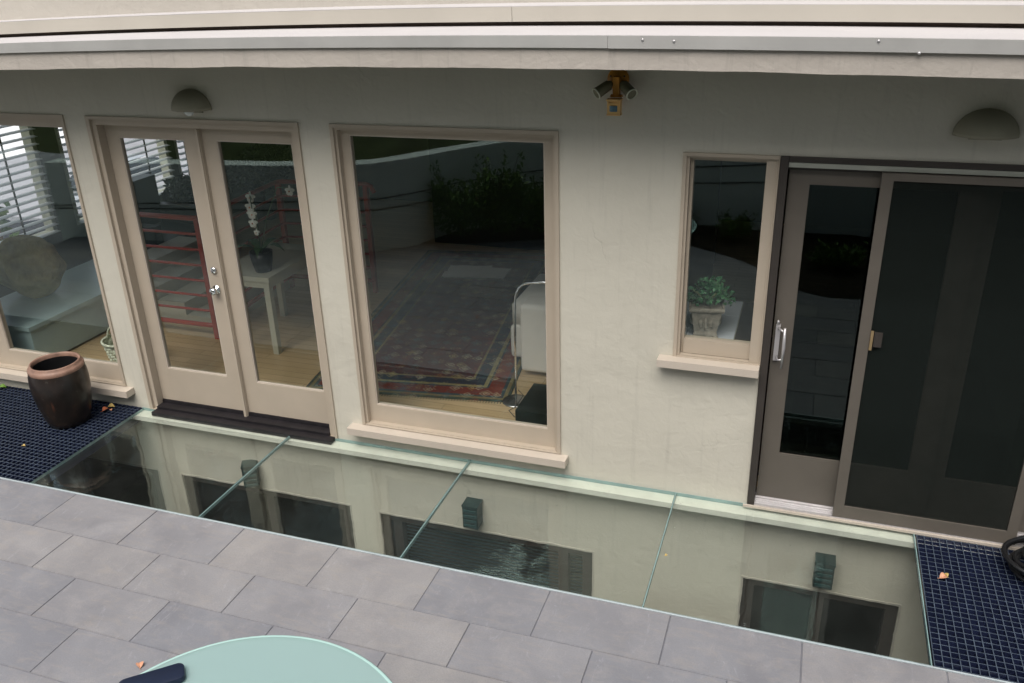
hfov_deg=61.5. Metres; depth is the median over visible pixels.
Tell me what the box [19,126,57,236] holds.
window
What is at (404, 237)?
floor
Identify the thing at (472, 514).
bulkhead light
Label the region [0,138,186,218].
street
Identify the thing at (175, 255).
staircase
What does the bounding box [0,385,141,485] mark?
grating
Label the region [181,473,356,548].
window
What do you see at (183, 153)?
window blind
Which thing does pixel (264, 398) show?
door
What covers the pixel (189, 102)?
wall light
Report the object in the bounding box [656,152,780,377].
window
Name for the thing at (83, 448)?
glass panel
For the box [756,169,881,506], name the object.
door
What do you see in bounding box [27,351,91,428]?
urn
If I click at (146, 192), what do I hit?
armchair
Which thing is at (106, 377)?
window
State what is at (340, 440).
glass panel
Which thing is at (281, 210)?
stair railing
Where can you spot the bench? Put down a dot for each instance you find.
(68, 313)
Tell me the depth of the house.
5.07 m
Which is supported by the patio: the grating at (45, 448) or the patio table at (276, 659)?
the patio table at (276, 659)
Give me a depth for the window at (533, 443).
5.53 m
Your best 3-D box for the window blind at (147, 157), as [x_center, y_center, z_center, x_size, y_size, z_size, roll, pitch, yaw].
[-4.347,-2.231,9.491,0.060,1.520,1.550,6,25,18]
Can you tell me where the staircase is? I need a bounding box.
[147,236,289,322]
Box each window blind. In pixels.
[0,125,59,242]
[56,128,174,222]
[175,140,189,176]
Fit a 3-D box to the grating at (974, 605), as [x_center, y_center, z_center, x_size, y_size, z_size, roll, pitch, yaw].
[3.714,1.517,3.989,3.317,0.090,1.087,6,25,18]
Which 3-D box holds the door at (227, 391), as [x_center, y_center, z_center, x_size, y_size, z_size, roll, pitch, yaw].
[-2.349,-0.455,6.077,0.778,2.108,0.105,6,25,18]
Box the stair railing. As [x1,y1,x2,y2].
[139,179,378,338]
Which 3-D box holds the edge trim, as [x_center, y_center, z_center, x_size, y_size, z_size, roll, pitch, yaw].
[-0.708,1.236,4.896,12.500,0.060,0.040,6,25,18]
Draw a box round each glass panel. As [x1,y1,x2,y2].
[30,408,288,516]
[199,436,469,557]
[401,460,675,606]
[643,493,931,665]
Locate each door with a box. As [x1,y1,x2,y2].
[104,125,248,416]
[201,129,328,425]
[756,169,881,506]
[832,172,1023,544]
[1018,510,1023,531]
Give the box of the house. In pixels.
[0,0,1023,664]
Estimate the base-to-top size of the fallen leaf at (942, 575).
0.022 m
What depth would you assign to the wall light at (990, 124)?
3.96 m
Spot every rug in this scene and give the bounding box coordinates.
[306,250,544,403]
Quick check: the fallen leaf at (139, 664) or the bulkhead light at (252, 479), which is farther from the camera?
the bulkhead light at (252, 479)
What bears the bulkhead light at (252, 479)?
attached to the house
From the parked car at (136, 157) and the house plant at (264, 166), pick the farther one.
the parked car at (136, 157)
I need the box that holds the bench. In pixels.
[0,259,108,352]
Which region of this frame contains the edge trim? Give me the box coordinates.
[0,477,1012,682]
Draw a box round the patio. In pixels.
[0,479,1000,682]
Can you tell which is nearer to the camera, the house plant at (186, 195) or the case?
the case
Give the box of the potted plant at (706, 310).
[687,275,735,337]
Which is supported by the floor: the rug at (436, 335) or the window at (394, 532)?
the rug at (436, 335)
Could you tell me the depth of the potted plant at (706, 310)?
5.14 m
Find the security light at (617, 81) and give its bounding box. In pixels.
[592,70,637,115]
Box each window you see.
[0,113,134,397]
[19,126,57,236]
[46,456,167,510]
[54,127,174,224]
[173,140,184,186]
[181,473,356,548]
[329,124,567,468]
[379,512,593,596]
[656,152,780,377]
[737,575,901,656]
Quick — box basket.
[100,328,117,361]
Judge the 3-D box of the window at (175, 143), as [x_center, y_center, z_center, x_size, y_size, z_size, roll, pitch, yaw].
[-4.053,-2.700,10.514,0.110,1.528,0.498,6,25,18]
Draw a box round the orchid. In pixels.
[238,185,294,272]
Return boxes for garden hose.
[1001,535,1023,581]
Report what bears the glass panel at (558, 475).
on the house
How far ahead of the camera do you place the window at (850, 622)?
5.45 m
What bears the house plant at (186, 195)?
on the floor
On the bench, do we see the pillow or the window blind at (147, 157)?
the pillow
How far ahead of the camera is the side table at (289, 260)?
7.30 m
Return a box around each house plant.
[159,172,236,203]
[226,143,293,220]
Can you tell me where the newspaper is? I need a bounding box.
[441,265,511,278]
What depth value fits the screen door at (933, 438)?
4.52 m
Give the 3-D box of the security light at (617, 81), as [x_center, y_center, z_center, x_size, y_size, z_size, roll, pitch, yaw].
[0.537,-1.297,4.468,0.241,0.230,0.124,6,25,18]
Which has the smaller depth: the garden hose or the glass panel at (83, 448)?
the garden hose
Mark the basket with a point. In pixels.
(106, 342)
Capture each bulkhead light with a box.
[240,459,260,487]
[461,497,482,529]
[812,552,835,589]
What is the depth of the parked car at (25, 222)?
19.80 m
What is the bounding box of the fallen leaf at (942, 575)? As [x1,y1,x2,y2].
[940,572,946,577]
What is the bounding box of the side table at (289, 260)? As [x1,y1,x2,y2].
[240,242,306,354]
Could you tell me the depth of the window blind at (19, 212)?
8.40 m
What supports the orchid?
on the side table at (289, 260)
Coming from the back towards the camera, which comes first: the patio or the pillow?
the pillow
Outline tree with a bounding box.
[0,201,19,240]
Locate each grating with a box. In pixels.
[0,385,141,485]
[914,534,1023,682]
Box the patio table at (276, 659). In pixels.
[140,635,392,682]
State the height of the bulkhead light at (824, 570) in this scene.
0.181 m
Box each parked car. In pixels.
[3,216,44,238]
[70,154,188,217]
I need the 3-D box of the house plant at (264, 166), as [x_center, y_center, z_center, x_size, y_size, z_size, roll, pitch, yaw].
[-3.219,-2.110,11.188,0.867,0.999,1.137,6,25,18]
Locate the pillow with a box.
[0,235,66,298]
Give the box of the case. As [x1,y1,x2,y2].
[119,663,185,682]
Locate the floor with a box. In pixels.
[68,193,783,486]
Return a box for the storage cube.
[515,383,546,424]
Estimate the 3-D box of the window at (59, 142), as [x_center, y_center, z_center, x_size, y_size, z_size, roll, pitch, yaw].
[-4.428,-2.245,9.515,0.110,1.528,1.578,6,25,18]
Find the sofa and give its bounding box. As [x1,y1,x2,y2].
[511,274,545,372]
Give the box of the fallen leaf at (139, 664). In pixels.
[136,661,143,667]
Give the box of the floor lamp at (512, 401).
[502,281,544,416]
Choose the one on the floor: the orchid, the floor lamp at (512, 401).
the floor lamp at (512, 401)
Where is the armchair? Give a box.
[132,174,196,249]
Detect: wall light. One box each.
[171,89,211,115]
[952,108,1019,140]
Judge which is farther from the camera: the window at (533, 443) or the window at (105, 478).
the window at (105, 478)
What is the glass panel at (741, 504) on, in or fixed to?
on the house

